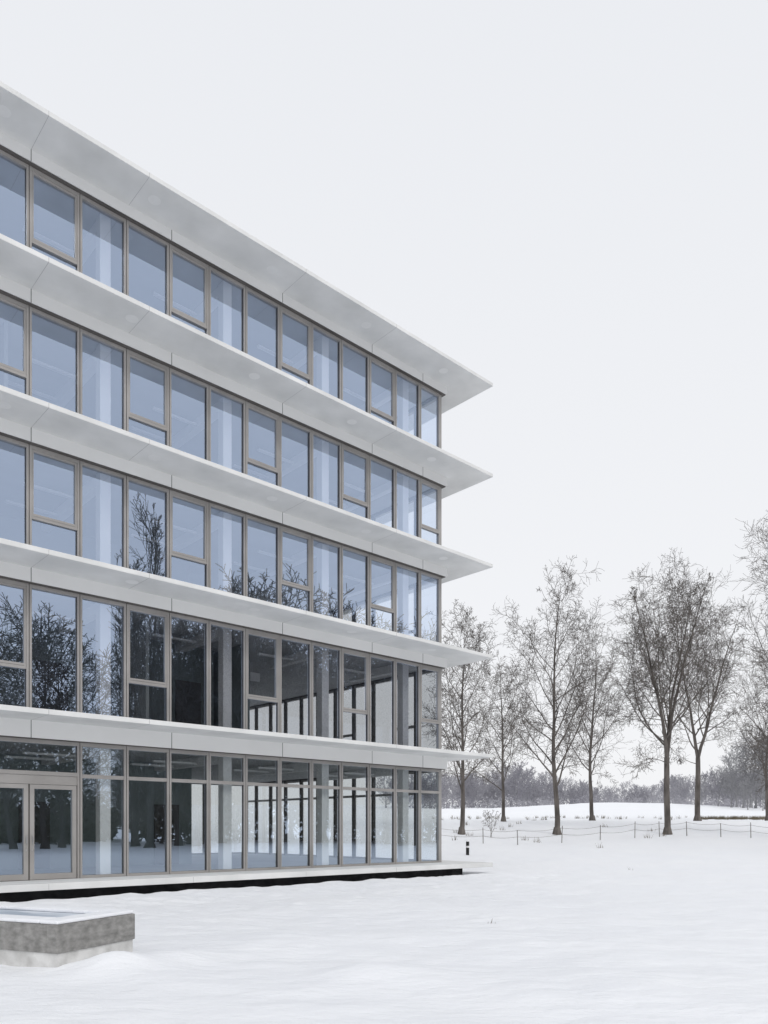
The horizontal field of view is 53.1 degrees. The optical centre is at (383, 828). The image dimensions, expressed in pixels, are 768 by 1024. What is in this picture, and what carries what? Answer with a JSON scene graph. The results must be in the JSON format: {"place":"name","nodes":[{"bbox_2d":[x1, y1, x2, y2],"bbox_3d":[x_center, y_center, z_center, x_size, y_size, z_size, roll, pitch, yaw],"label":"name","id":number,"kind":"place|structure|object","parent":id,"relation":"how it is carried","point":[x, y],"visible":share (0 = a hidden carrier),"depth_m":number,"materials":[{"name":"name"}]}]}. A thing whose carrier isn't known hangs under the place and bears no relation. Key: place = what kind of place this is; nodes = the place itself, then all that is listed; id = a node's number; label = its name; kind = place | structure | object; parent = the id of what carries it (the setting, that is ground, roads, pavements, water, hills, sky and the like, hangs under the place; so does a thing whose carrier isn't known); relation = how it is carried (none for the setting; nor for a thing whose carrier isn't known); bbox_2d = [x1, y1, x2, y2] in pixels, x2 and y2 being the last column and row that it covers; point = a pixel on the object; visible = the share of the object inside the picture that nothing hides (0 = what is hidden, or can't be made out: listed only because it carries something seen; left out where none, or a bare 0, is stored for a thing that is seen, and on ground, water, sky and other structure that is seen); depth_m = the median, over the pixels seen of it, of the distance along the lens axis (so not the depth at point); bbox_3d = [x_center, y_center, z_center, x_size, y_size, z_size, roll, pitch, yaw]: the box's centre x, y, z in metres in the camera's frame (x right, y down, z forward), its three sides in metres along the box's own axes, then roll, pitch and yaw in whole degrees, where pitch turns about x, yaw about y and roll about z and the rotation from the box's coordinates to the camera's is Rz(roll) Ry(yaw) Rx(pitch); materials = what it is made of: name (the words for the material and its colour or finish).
{"place":"outdoors","nodes":[
{"label":"outdoors","id":0,"kind":"place"},
{"bbox_2d":[0,753,191,869],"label":"interior walls","id":1,"kind":"structure","parent":0,"point":[145,797],"depth_m":26.15,"materials":[{"name":"grey paint"}]},
{"bbox_2d":[18,801,178,868],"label":"interior doors","id":2,"kind":"structure","parent":1,"relation":"in","point":[41,835],"depth_m":25.03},
{"bbox_2d":[0,802,767,1023],"bbox_3d":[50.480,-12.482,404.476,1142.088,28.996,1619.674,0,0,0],"label":"snow ground","id":3,"kind":"structure","parent":0,"point":[582,928],"depth_m":13.10,"materials":[{"name":"white snow"}]},
{"bbox_2d":[0,903,134,967],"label":"concrete light well","id":4,"kind":"object","parent":3,"relation":"on","point":[42,936],"visible":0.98,"depth_m":10.42,"materials":[{"name":"grey concrete"}]},
{"bbox_2d":[0,145,444,881],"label":"frame recesses","id":5,"kind":"object","parent":3,"relation":"on","point":[336,783],"visible":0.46,"depth_m":24.35,"materials":[{"name":"black metal"}]},
{"bbox_2d":[0,741,410,782],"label":"ceilings","id":6,"kind":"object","parent":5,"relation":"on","point":[19,748],"visible":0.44,"depth_m":26.70,"materials":[{"name":"grey paint"}]},
{"bbox_2d":[4,747,391,779],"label":"ceiling beams","id":7,"kind":"structure","parent":6,"relation":"attached to","point":[67,756],"depth_m":25.98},
{"bbox_2d":[0,149,441,880],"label":"window frames","id":8,"kind":"structure","parent":5,"relation":"attached to","point":[38,779],"depth_m":23.27,"materials":[{"name":"grey metal"}]},
{"bbox_2d":[0,155,437,748],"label":"window glass","id":9,"kind":"object","parent":8,"relation":"in","point":[102,527],"visible":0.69,"depth_m":23.05,"materials":[{"name":"clear glass"}]},
{"bbox_2d":[0,868,462,901],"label":"recessed plinth","id":10,"kind":"structure","parent":3,"relation":"on","point":[53,894],"depth_m":22.59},
{"bbox_2d":[0,81,492,892],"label":"floor slabs","id":11,"kind":"structure","parent":10,"relation":"on","point":[66,145],"depth_m":22.41,"materials":[{"name":"concrete"}]},
{"bbox_2d":[0,853,411,874],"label":"interior floors","id":12,"kind":"structure","parent":11,"relation":"on","point":[254,861],"depth_m":28.05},
{"bbox_2d":[96,748,407,874],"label":"columns","id":13,"kind":"structure","parent":12,"relation":"on","point":[103,817],"depth_m":24.11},
{"bbox_2d":[31,115,396,882],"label":"slab joints","id":14,"kind":"object","parent":11,"relation":"attached to","point":[149,439],"visible":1,"depth_m":20.92,"materials":[{"name":"grey"}]},
{"bbox_2d":[0,132,446,768],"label":"fascia panels","id":15,"kind":"object","parent":11,"relation":"attached to","point":[54,730],"visible":0.53,"depth_m":22.89,"materials":[{"name":"white concrete"}]},
{"bbox_2d":[171,230,282,756],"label":"fascia joints","id":16,"kind":"object","parent":15,"relation":"attached to","point":[282,520],"visible":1,"depth_m":22.30,"materials":[{"name":"grey"}]},
{"bbox_2d":[466,841,468,854],"bbox_3d":[4.354,1.165,40.000,0.180,1.030,0.180,0,0,0],"label":"marker bollard","id":17,"kind":"object","parent":3,"relation":"on","point":[467,847],"visible":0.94,"depth_m":39.93,"materials":[{"name":"black paint"}]},
{"bbox_2d":[435,599,513,834],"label":"bare tree","id":18,"kind":"object","parent":3,"relation":"on","point":[462,740],"visible":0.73,"depth_m":51.86,"materials":[{"name":"brown plant"}]},
{"bbox_2d":[482,810,500,836],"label":"bare shrub","id":19,"kind":"object","parent":3,"relation":"on","point":[489,818],"visible":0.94,"depth_m":49.98,"materials":[{"name":"grey plant"}]},
{"bbox_2d":[464,648,543,821],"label":"bare tree","id":20,"kind":"object","parent":3,"relation":"on","point":[503,816],"visible":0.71,"depth_m":63.89,"materials":[{"name":"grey plant"}]},
{"bbox_2d":[489,555,623,834],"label":"bare tree","id":21,"kind":"object","parent":3,"relation":"on","point":[556,830],"visible":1,"depth_m":51.41,"materials":[{"name":"brown plant"}]},
{"bbox_2d":[376,761,764,807],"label":"distant woodland","id":22,"kind":"object","parent":3,"relation":"on","point":[515,785],"visible":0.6,"depth_m":201.63,"materials":[{"name":"grey plant"}]},
{"bbox_2d":[408,794,763,808],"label":"distant hedge","id":23,"kind":"object","parent":3,"relation":"on","point":[712,802],"visible":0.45,"depth_m":183.51,"materials":[{"name":"grey plant"}]},
{"bbox_2d":[542,623,639,820],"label":"bare tree","id":24,"kind":"object","parent":3,"relation":"on","point":[590,770],"visible":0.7,"depth_m":65.55,"materials":[{"name":"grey plant"}]},
{"bbox_2d":[444,821,767,844],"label":"wire fence","id":25,"kind":"object","parent":3,"relation":"on","point":[618,832],"visible":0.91,"depth_m":48.74,"materials":[{"name":"grey metal"}]},
{"bbox_2d":[590,548,741,834],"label":"bare tree","id":26,"kind":"object","parent":3,"relation":"on","point":[653,672],"visible":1,"depth_m":51.44,"materials":[{"name":"brown plant"}]},
{"bbox_2d":[642,564,759,820],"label":"bare tree","id":27,"kind":"object","parent":3,"relation":"on","point":[697,815],"visible":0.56,"depth_m":65.08,"materials":[{"name":"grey plant"}]},
{"bbox_2d":[700,725,767,810],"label":"distance trees","id":28,"kind":"object","parent":3,"relation":"on","point":[750,783],"visible":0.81,"depth_m":123.47,"materials":[{"name":"grey plant"}]},
{"bbox_2d":[721,511,767,797],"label":"bare tree","id":29,"kind":"object","parent":3,"relation":"on","point":[765,722],"visible":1,"depth_m":49.34,"materials":[{"name":"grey plant"}]},
{"bbox_2d":[726,642,767,820],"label":"bare tree","id":30,"kind":"object","parent":3,"relation":"on","point":[765,777],"visible":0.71,"depth_m":67.93,"materials":[{"name":"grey plant"}]},
{"bbox_2d":[0,0,767,804],"label":"sky","id":31,"kind":"structure","parent":0,"point":[566,201],"materials":[{"name":"white"}]},
{"bbox_2d":[433,815,765,847],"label":"dry grass","id":32,"kind":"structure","parent":0,"point":[722,817],"depth_m":73.05,"materials":[{"name":"brown plant"}]}
]}

